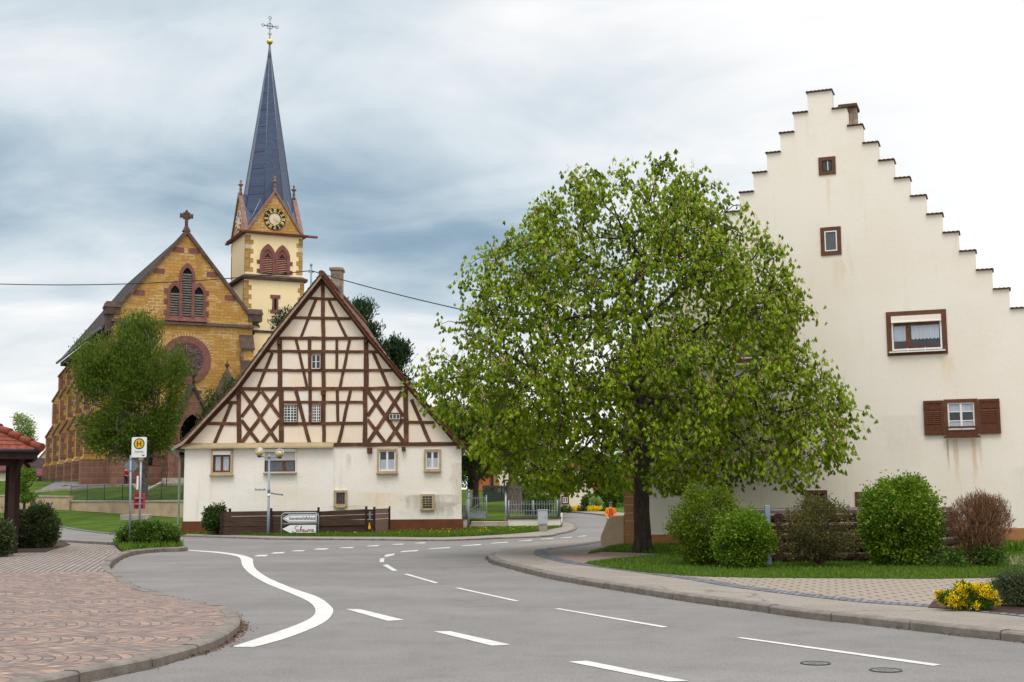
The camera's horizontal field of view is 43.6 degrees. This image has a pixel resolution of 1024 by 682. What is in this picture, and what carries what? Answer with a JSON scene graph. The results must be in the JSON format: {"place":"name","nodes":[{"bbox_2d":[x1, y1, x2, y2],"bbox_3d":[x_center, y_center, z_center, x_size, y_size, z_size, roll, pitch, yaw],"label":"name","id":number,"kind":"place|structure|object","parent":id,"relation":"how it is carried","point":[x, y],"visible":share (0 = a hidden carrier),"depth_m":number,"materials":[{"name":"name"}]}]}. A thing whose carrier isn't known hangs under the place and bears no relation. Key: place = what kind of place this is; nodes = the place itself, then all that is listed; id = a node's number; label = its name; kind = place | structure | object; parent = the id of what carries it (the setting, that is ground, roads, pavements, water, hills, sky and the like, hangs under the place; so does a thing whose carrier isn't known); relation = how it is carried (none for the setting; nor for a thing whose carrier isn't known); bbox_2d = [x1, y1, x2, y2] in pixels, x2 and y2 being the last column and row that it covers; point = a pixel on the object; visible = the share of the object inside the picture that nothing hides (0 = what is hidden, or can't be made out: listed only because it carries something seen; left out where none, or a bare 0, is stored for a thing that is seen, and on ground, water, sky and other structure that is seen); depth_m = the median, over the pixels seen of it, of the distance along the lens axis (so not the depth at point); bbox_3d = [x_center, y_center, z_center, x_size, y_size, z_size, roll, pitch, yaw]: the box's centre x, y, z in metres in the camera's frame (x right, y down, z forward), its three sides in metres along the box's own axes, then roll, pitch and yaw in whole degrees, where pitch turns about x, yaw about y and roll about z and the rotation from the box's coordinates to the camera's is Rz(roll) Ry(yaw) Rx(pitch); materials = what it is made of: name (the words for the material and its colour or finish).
{"place":"outdoors","nodes":[
{"label":"outdoors","id":0,"kind":"place"},
{"bbox_2d":[20,466,38,510],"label":"apple tree","id":1,"kind":"object","parent":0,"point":[26,495],"visible":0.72,"depth_m":65.44,"materials":[{"name":"green plant"}]},
{"bbox_2d":[18,541,69,552],"bbox_3d":[-14.415,6.122,37.712,2.972,0.050,14.498,2,-7,-23],"label":"planting bed","id":2,"kind":"object","parent":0,"point":[35,549],"visible":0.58,"depth_m":37.17,"materials":[{"name":"soil"}]},
{"bbox_2d":[0,516,17,556],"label":"juniper bush","id":3,"kind":"object","parent":2,"relation":"on","point":[7,533],"visible":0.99,"depth_m":32.10,"materials":[{"name":"green plant"}]},
{"bbox_2d":[0,499,62,547],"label":"juniper bush","id":4,"kind":"object","parent":2,"relation":"on","point":[42,520],"visible":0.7,"depth_m":37.89,"materials":[{"name":"green plant"}]},
{"bbox_2d":[0,552,119,571],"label":"paved footway","id":5,"kind":"structure","parent":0,"point":[59,562],"depth_m":29.29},
{"bbox_2d":[0,423,44,553],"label":"bus shelter","id":6,"kind":"object","parent":5,"relation":"on","point":[17,450],"visible":0.93,"depth_m":33.72,"materials":[{"name":"wood"}]},
{"bbox_2d":[47,542,120,551],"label":"paved footway","id":7,"kind":"structure","parent":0,"point":[77,547],"depth_m":37.22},
{"bbox_2d":[0,509,185,534],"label":"grass verge","id":8,"kind":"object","parent":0,"point":[100,521],"depth_m":70.51,"materials":[{"name":"green plant"}]},
{"bbox_2d":[0,495,74,512],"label":"retaining wall","id":9,"kind":"structure","parent":8,"relation":"on","point":[61,502],"depth_m":86.23,"materials":[{"name":"concrete"}]},
{"bbox_2d":[120,514,151,520],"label":"stone slab","id":10,"kind":"structure","parent":8,"relation":"on","point":[133,517],"depth_m":65.42,"materials":[{"name":"stone"}]},
{"bbox_2d":[40,481,149,489],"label":"church path","id":11,"kind":"structure","parent":0,"point":[57,485],"depth_m":96.07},
{"bbox_2d":[35,482,161,492],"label":"path edging","id":12,"kind":"object","parent":11,"relation":"on","point":[90,487],"visible":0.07,"depth_m":92.60,"materials":[{"name":"concrete"}]},
{"bbox_2d":[0,571,225,681],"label":"cobbled plaza","id":13,"kind":"structure","parent":0,"point":[51,622],"depth_m":15.44,"materials":[{"name":"pink stone"}]},
{"bbox_2d":[0,481,560,524],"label":"churchyard lawn","id":14,"kind":"structure","parent":0,"point":[495,511],"depth_m":86.09,"materials":[{"name":"green plant"}]},
{"bbox_2d":[0,463,35,480],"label":"distant house","id":15,"kind":"structure","parent":14,"relation":"on","point":[3,471],"depth_m":115.45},
{"bbox_2d":[9,411,39,440],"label":"birch tree","id":16,"kind":"object","parent":14,"relation":"on","point":[28,431],"visible":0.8,"depth_m":134.69,"materials":[{"name":"green plant"}]},
{"bbox_2d":[62,301,201,499],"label":"feathery tree","id":17,"kind":"object","parent":14,"relation":"on","point":[126,370],"visible":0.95,"depth_m":79.39,"materials":[{"name":"green plant"}]},
{"bbox_2d":[42,16,317,485],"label":"church","id":18,"kind":"structure","parent":14,"relation":"on","point":[222,326],"depth_m":102.90,"materials":[{"name":"brick"}]},
{"bbox_2d":[163,332,213,384],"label":"rose window","id":19,"kind":"structure","parent":18,"relation":"in","point":[203,363],"depth_m":100.79,"materials":[{"name":"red stone"}]},
{"bbox_2d":[195,370,240,423],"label":"yew tree","id":20,"kind":"object","parent":14,"relation":"on","point":[207,407],"visible":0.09,"depth_m":85.92,"materials":[{"name":"green plant"}]},
{"bbox_2d":[267,304,291,337],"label":"pine tree","id":21,"kind":"object","parent":14,"relation":"on","point":[275,322],"visible":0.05,"depth_m":78.35,"materials":[{"name":"green plant"}]},
{"bbox_2d":[171,263,468,532],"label":"half timbered house","id":22,"kind":"structure","parent":14,"relation":"on","point":[315,391],"depth_m":52.94,"materials":[{"name":"paint"}]},
{"bbox_2d":[2,270,309,284],"bbox_3d":[-20.040,-3.038,59.291,22.826,1.074,0.044,-2,-7,13],"label":"power cable","id":23,"kind":"object","parent":22,"relation":"attached to","point":[152,282],"visible":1,"depth_m":58.41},
{"bbox_2d":[209,449,233,475],"bbox_3d":[-11.955,5.007,52.729,0.989,1.093,0.220,0,-7,0],"label":"window","id":24,"kind":"structure","parent":22,"relation":"in","point":[221,459],"depth_m":52.74,"materials":[{"name":"beige glass"}]},
{"bbox_2d":[263,448,296,473],"bbox_3d":[-9.558,4.951,52.733,1.367,1.043,0.220,0,-7,0],"label":"window","id":25,"kind":"structure","parent":22,"relation":"in","point":[287,464],"depth_m":52.75,"materials":[{"name":"white glass"}]},
{"bbox_2d":[283,405,297,422],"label":"window","id":26,"kind":"structure","parent":22,"relation":"in","point":[290,412],"depth_m":53.02,"materials":[{"name":"white glass"}]},
{"bbox_2d":[310,354,320,369],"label":"window","id":27,"kind":"structure","parent":22,"relation":"in","point":[315,364],"depth_m":53.28,"materials":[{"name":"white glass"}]},
{"bbox_2d":[311,404,321,422],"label":"window","id":28,"kind":"structure","parent":22,"relation":"in","point":[316,409],"depth_m":53.02,"materials":[{"name":"white glass"}]},
{"bbox_2d":[334,490,346,507],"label":"cellar window","id":29,"kind":"structure","parent":22,"relation":"in","point":[340,496],"depth_m":52.61,"materials":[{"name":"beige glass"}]},
{"bbox_2d":[376,448,397,473],"bbox_3d":[-5.148,4.961,52.788,0.896,1.059,0.220,0,-7,0],"label":"window","id":30,"kind":"structure","parent":22,"relation":"in","point":[386,457],"depth_m":52.81,"materials":[{"name":"beige glass"}]},
{"bbox_2d":[420,494,433,509],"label":"cellar window","id":31,"kind":"structure","parent":22,"relation":"in","point":[426,500],"depth_m":52.58,"materials":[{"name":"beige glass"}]},
{"bbox_2d":[423,449,440,471],"bbox_3d":[-3.285,4.929,52.790,0.721,0.945,0.220,0,-7,0],"label":"window","id":32,"kind":"structure","parent":22,"relation":"in","point":[432,457],"depth_m":52.80,"materials":[{"name":"beige glass"}]},
{"bbox_2d":[311,270,780,364],"bbox_3d":[-0.556,-1.200,45.712,0.044,6.596,27.215,5,-9,-37],"label":"power cable","id":33,"kind":"object","parent":22,"relation":"attached to","point":[407,296],"visible":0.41,"depth_m":50.71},
{"bbox_2d":[347,294,392,361],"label":"pine tree","id":34,"kind":"object","parent":14,"relation":"on","point":[364,308],"visible":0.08,"depth_m":76.27,"materials":[{"name":"green plant"}]},
{"bbox_2d":[378,331,417,389],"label":"pine tree","id":35,"kind":"object","parent":14,"relation":"on","point":[400,352],"visible":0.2,"depth_m":77.88,"materials":[{"name":"green plant"}]},
{"bbox_2d":[436,398,501,507],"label":"garden tree","id":36,"kind":"object","parent":14,"relation":"on","point":[470,466],"visible":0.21,"depth_m":69.37,"materials":[{"name":"green plant"}]},
{"bbox_2d":[462,464,491,489],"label":"background tree","id":37,"kind":"object","parent":14,"relation":"on","point":[468,479],"visible":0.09,"depth_m":102.84,"materials":[{"name":"green plant"}]},
{"bbox_2d":[483,484,531,501],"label":"dark fence","id":38,"kind":"object","parent":14,"relation":"on","point":[497,491],"visible":0.43,"depth_m":78.77,"materials":[{"name":"metal"}]},
{"bbox_2d":[475,406,556,512],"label":"pollard tree","id":39,"kind":"object","parent":14,"relation":"on","point":[514,494],"visible":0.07,"depth_m":65.26,"materials":[{"name":"green plant"}]},
{"bbox_2d":[489,459,546,494],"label":"distant house","id":40,"kind":"structure","parent":14,"relation":"on","point":[501,480],"depth_m":95.44,"materials":[{"name":"white paint"}]},
{"bbox_2d":[520,492,555,515],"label":"round bush","id":41,"kind":"object","parent":14,"relation":"on","point":[546,498],"visible":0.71,"depth_m":61.24,"materials":[{"name":"green plant"}]},
{"bbox_2d":[555,464,597,506],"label":"distant house","id":42,"kind":"structure","parent":14,"relation":"on","point":[572,502],"depth_m":111.15,"materials":[{"name":"white paint"}]},
{"bbox_2d":[184,524,562,536],"bbox_3d":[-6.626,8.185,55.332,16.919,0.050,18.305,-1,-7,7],"label":"lawn","id":43,"kind":"structure","parent":0,"point":[389,536],"depth_m":46.96,"materials":[{"name":"green plant"}]},
{"bbox_2d":[198,500,228,534],"bbox_3d":[-11.674,6.972,50.513,1.189,1.393,1.136,4,-8,-34],"label":"round bush","id":44,"kind":"object","parent":43,"relation":"on","point":[210,519],"visible":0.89,"depth_m":50.41,"materials":[{"name":"green plant"}]},
{"bbox_2d":[254,447,284,534],"bbox_3d":[-9.290,5.797,48.999,1.164,3.451,0.400,0,-7,0],"label":"street lamp","id":45,"kind":"object","parent":43,"relation":"on","point":[259,452],"visible":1,"depth_m":48.99,"materials":[{"name":"metal"}]},
{"bbox_2d":[281,512,318,535],"bbox_3d":[-8.023,7.015,48.400,1.453,1.070,0.092,0,-7,0],"label":"direction sign","id":46,"kind":"object","parent":43,"relation":"on","point":[304,517],"visible":1,"depth_m":48.40,"materials":[{"name":"metal"}]},
{"bbox_2d":[220,506,389,534],"bbox_3d":[-8.136,7.181,50.735,6.470,1.234,1.760,0,-7,0],"label":"plank fence","id":47,"kind":"object","parent":43,"relation":"on","point":[254,522],"visible":0.66,"depth_m":49.93,"materials":[{"name":"brown wood"}]},
{"bbox_2d":[467,498,468,526],"bbox_3d":[-1.994,7.650,57.602,0.092,1.625,0.092,0,-7,0],"label":"gate post","id":48,"kind":"object","parent":43,"relation":"on","point":[467,514],"visible":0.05,"depth_m":57.54,"materials":[{"name":"metal"}]},
{"bbox_2d":[470,495,486,517],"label":"garden gate","id":49,"kind":"structure","parent":48,"relation":"attached to","point":[480,514],"depth_m":57.59,"materials":[{"name":"metal"}]},
{"bbox_2d":[470,521,507,526],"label":"garden steps","id":50,"kind":"structure","parent":43,"relation":"on","point":[487,523],"depth_m":57.09,"materials":[{"name":"concrete"}]},
{"bbox_2d":[186,521,573,538],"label":"footway","id":51,"kind":"structure","parent":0,"point":[567,526],"depth_m":47.40,"materials":[{"name":"concrete"}]},
{"bbox_2d":[537,509,547,530],"bbox_3d":[1.240,7.242,51.681,0.415,0.867,0.450,0,-7,0],"label":"electrical cabinet","id":52,"kind":"object","parent":51,"relation":"on","point":[542,519],"visible":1,"depth_m":51.48,"materials":[{"name":"concrete"}]},
{"bbox_2d":[0,0,1023,489],"label":"sky","id":53,"kind":"structure","parent":0,"point":[412,130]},
{"bbox_2d":[31,512,1023,681],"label":"road","id":54,"kind":"structure","parent":0,"point":[548,642],"depth_m":14.94,"materials":[{"name":"grey asphalt"}]},
{"bbox_2d":[57,539,109,544],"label":"kerb","id":55,"kind":"structure","parent":54,"relation":"on","point":[88,542],"depth_m":43.17,"materials":[{"name":"concrete"}]},
{"bbox_2d":[3,546,239,681],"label":"kerb","id":56,"kind":"structure","parent":54,"relation":"on","point":[228,629],"depth_m":12.65,"materials":[{"name":"concrete"}]},
{"bbox_2d":[82,551,247,681],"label":"gutter dirt","id":57,"kind":"structure","parent":54,"relation":"on","point":[241,624],"depth_m":12.94,"materials":[{"name":"brown soil"}]},
{"bbox_2d":[194,612,253,655],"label":"leaf litter","id":58,"kind":"object","parent":54,"relation":"on","point":[233,639],"visible":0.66,"depth_m":14.50,"materials":[{"name":"brown plant"}]},
{"bbox_2d":[58,520,576,540],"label":"kerb","id":59,"kind":"structure","parent":54,"relation":"on","point":[568,531],"depth_m":45.68,"materials":[{"name":"concrete"}]},
{"bbox_2d":[188,535,940,680],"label":"road marking","id":60,"kind":"object","parent":54,"relation":"on","point":[323,611],"visible":0.99,"depth_m":15.84,"materials":[{"name":"paint"}]},
{"bbox_2d":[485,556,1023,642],"bbox_3d":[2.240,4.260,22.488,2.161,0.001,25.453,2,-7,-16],"label":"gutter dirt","id":61,"kind":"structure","parent":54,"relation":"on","point":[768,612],"depth_m":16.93,"materials":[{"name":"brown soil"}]},
{"bbox_2d":[488,552,1023,641],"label":"kerb","id":62,"kind":"structure","parent":54,"relation":"on","point":[968,630],"depth_m":16.60,"materials":[{"name":"concrete"}]},
{"bbox_2d":[800,661,830,665],"bbox_3d":[2.825,3.009,11.915,0.280,0.028,0.280,0,-7,0],"label":"manhole cover","id":63,"kind":"object","parent":54,"relation":"on","point":[817,663],"visible":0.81,"depth_m":11.88,"materials":[{"name":"metal"}]},
{"bbox_2d":[869,667,902,672],"bbox_3d":[3.336,2.947,11.420,0.290,0.028,0.290,0,-7,0],"label":"manhole cover","id":64,"kind":"object","parent":54,"relation":"on","point":[886,670],"visible":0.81,"depth_m":11.39,"materials":[{"name":"metal"}]},
{"bbox_2d":[511,536,600,547],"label":"footway","id":65,"kind":"structure","parent":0,"point":[560,541],"depth_m":39.71,"materials":[{"name":"concrete"}]},
{"bbox_2d":[539,552,652,564],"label":"gravel path","id":66,"kind":"structure","parent":0,"point":[582,557],"depth_m":30.47,"materials":[{"name":"gravel"}]},
{"bbox_2d":[547,542,659,566],"bbox_3d":[2.331,5.586,34.213,3.307,0.050,16.610,-1,-7,4],"label":"gravel patch","id":67,"kind":"object","parent":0,"point":[586,548],"visible":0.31,"depth_m":34.00,"materials":[{"name":"grey gravel"}]},
{"bbox_2d":[534,541,1023,615],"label":"sett gutter","id":68,"kind":"object","parent":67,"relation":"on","point":[541,553],"visible":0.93,"depth_m":20.44,"materials":[{"name":"stone"}]},
{"bbox_2d":[607,505,624,512],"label":"garden lawn","id":69,"kind":"structure","parent":0,"point":[620,509],"depth_m":111.57,"materials":[{"name":"green plant"}]},
{"bbox_2d":[588,496,603,507],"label":"round bush","id":70,"kind":"object","parent":69,"relation":"on","point":[596,501],"visible":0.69,"depth_m":103.97,"materials":[{"name":"green plant"}]},
{"bbox_2d":[585,458,623,506],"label":"background tree","id":71,"kind":"object","parent":69,"relation":"on","point":[607,498],"visible":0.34,"depth_m":125.96,"materials":[{"name":"green plant"}]},
{"bbox_2d":[588,551,659,553],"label":"lawn","id":72,"kind":"structure","parent":0,"point":[625,551],"depth_m":32.09,"materials":[{"name":"green plant"}]},
{"bbox_2d":[589,542,679,552],"bbox_3d":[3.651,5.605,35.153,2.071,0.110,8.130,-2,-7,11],"label":"grass","id":73,"kind":"structure","parent":72,"relation":"on","point":[614,547],"depth_m":32.73,"materials":[{"name":"green plant"}]},
{"bbox_2d":[400,149,878,552],"bbox_3d":[3.067,0.334,32.459,11.997,10.204,7.940,0,-7,0],"label":"chestnut tree","id":74,"kind":"object","parent":72,"relation":"on","point":[641,452],"visible":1,"depth_m":30.92,"materials":[{"name":"green plant"}]},
{"bbox_2d":[495,540,1023,630],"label":"footway","id":75,"kind":"structure","parent":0,"point":[527,556],"depth_m":18.50,"materials":[{"name":"concrete"}]},
{"bbox_2d":[586,546,1023,578],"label":"lawn","id":76,"kind":"structure","parent":0,"point":[805,576],"depth_m":23.40,"materials":[{"name":"green plant"}]},
{"bbox_2d":[662,479,741,564],"bbox_3d":[3.996,3.729,26.320,1.719,1.799,1.755,5,-8,-37],"label":"bush","id":77,"kind":"object","parent":76,"relation":"on","point":[695,545],"visible":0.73,"depth_m":26.08,"materials":[{"name":"green plant"}]},
{"bbox_2d":[707,500,780,567],"bbox_3d":[4.539,3.791,25.118,1.387,1.384,1.334,-4,-8,29],"label":"bush","id":78,"kind":"object","parent":76,"relation":"on","point":[749,544],"visible":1,"depth_m":24.86,"materials":[{"name":"green plant"}]},
{"bbox_2d":[764,505,771,565],"bbox_3d":[5.126,3.950,25.618,0.100,1.315,0.100,0,-7,0],"label":"metal post","id":79,"kind":"object","parent":76,"relation":"on","point":[767,514],"visible":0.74,"depth_m":25.62,"materials":[{"name":"grey metal"}]},
{"bbox_2d":[776,491,861,565],"bbox_3d":[6.029,3.725,25.342,1.694,1.543,1.526,3,-8,-27],"label":"bush","id":80,"kind":"object","parent":76,"relation":"on","point":[827,541],"visible":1,"depth_m":25.15,"materials":[{"name":"green plant"}]},
{"bbox_2d":[738,507,959,561],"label":"log wall","id":81,"kind":"structure","parent":76,"relation":"on","point":[775,516],"depth_m":26.83,"materials":[{"name":"brown wood"}]},
{"bbox_2d":[852,469,950,565],"bbox_3d":[7.765,3.534,25.610,1.855,1.958,1.828,5,-9,-41],"label":"bush","id":82,"kind":"object","parent":76,"relation":"on","point":[896,513],"visible":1,"depth_m":25.28,"materials":[{"name":"green plant"}]},
{"bbox_2d":[925,538,1013,566],"bbox_3d":[8.876,4.133,24.864,1.588,0.576,1.206,0,-7,0],"label":"ground ivy","id":83,"kind":"object","parent":76,"relation":"on","point":[989,558],"visible":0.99,"depth_m":24.78,"materials":[{"name":"green plant"}]},
{"bbox_2d":[943,487,1016,564],"bbox_3d":[9.241,3.648,25.240,1.461,1.622,1.389,0,-7,0],"label":"bush","id":84,"kind":"object","parent":76,"relation":"on","point":[986,516],"visible":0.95,"depth_m":25.02,"materials":[{"name":"brown plant"}]},
{"bbox_2d":[999,539,1023,551],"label":"grass","id":85,"kind":"structure","parent":76,"relation":"on","point":[1013,545],"depth_m":30.83,"materials":[{"name":"green plant"}]},
{"bbox_2d":[682,575,999,606],"bbox_3d":[6.638,3.700,18.675,10.245,0.050,9.895,-2,-7,11],"label":"paved area","id":86,"kind":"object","parent":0,"point":[921,591],"visible":0.48,"depth_m":20.15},
{"bbox_2d":[928,578,1023,616],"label":"soil bed","id":87,"kind":"object","parent":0,"point":[1014,609],"visible":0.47,"depth_m":16.11,"materials":[{"name":"brown soil"}]},
{"bbox_2d":[933,580,1002,610],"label":"yellow flowers","id":88,"kind":"object","parent":87,"relation":"on","point":[958,596],"visible":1,"depth_m":15.95,"materials":[{"name":"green plant"}]},
{"bbox_2d":[982,559,1023,606],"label":"juniper bush","id":89,"kind":"object","parent":87,"relation":"on","point":[1012,587],"visible":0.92,"depth_m":16.41,"materials":[{"name":"green plant"}]},
{"label":"ground","id":90,"kind":"structure","parent":0,"visible":0},
{"bbox_2d":[71,500,183,517],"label":"retaining wall","id":91,"kind":"structure","parent":90,"relation":"on","point":[167,508],"depth_m":79.49,"materials":[{"name":"concrete"}]},
{"bbox_2d":[70,482,183,499],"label":"iron railing","id":92,"kind":"object","parent":91,"relation":"on","point":[173,488],"visible":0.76,"depth_m":81.10,"materials":[{"name":"black metal"}]},
{"bbox_2d":[507,513,562,525],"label":"wall","id":93,"kind":"structure","parent":90,"relation":"on","point":[524,521],"depth_m":57.44,"materials":[{"name":"concrete"}]},
{"bbox_2d":[508,500,557,516],"bbox_3d":[0.953,7.604,57.675,2.255,0.847,0.056,0,-7,0],"label":"silver fence","id":94,"kind":"object","parent":93,"relation":"on","point":[526,510],"visible":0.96,"depth_m":57.66,"materials":[{"name":"metal"}]},
{"bbox_2d":[601,88,1023,546],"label":"stepped gable house","id":95,"kind":"structure","parent":90,"relation":"on","point":[919,336],"depth_m":34.30,"materials":[{"name":"white paint"}]},
{"bbox_2d":[731,299,792,365],"bbox_3d":[6.922,-0.248,35.432,1.690,1.820,0.155,-3,-7,21],"label":"window","id":96,"kind":"structure","parent":95,"relation":"in","point":[748,358],"depth_m":35.49,"materials":[{"name":"brown glass"}]},
{"bbox_2d":[805,490,826,507],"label":"cellar window","id":97,"kind":"structure","parent":95,"relation":"in","point":[823,492],"depth_m":34.43,"materials":[{"name":"brown glass"}]},
{"bbox_2d":[818,156,835,175],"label":"window","id":98,"kind":"structure","parent":95,"relation":"in","point":[822,161],"depth_m":35.28,"materials":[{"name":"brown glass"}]},
{"bbox_2d":[820,226,841,255],"bbox_3d":[8.742,-2.735,35.054,0.550,0.780,0.080,-3,-7,21],"label":"window","id":99,"kind":"structure","parent":95,"relation":"in","point":[830,237],"depth_m":35.04,"materials":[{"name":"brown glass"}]},
{"bbox_2d":[886,309,947,355],"bbox_3d":[10.728,-0.224,33.946,1.530,1.180,0.170,-3,-7,21],"label":"window","id":100,"kind":"structure","parent":95,"relation":"in","point":[918,332],"depth_m":33.94,"materials":[{"name":"clear glass"}]},
{"bbox_2d":[943,398,980,437],"bbox_3d":[11.691,2.012,33.288,0.900,1.010,0.220,-3,-7,21],"label":"window","id":101,"kind":"structure","parent":95,"relation":"in","point":[961,420],"depth_m":33.30,"materials":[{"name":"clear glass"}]},
{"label":"soil bed","id":102,"kind":"structure","parent":0,"visible":0},
{"bbox_2d":[124,455,137,541],"bbox_3d":[-11.335,4.841,37.917,0.469,2.910,0.107,-1,-7,7],"label":"traffic sign","id":103,"kind":"object","parent":102,"relation":"on","point":[131,465],"visible":0.9,"depth_m":38.00,"materials":[{"name":"metal"}]},
{"bbox_2d":[131,437,146,521],"bbox_3d":[-12.033,4.859,41.342,0.480,3.491,0.370,0,-7,0],"label":"bus stop sign","id":104,"kind":"object","parent":102,"relation":"on","point":[139,447],"visible":0.98,"depth_m":41.30,"materials":[{"name":"metal"}]},
{"bbox_2d":[110,517,183,544],"bbox_3d":[-10.896,5.719,38.206,1.931,0.905,1.769,-7,-9,44],"label":"round bush","id":105,"kind":"object","parent":102,"relation":"on","point":[150,531],"visible":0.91,"depth_m":37.92,"materials":[{"name":"green plant"}]},
{"bbox_2d":[112,535,183,550],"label":"grass","id":106,"kind":"structure","parent":102,"relation":"on","point":[124,546],"depth_m":36.90,"materials":[{"name":"green plant"}]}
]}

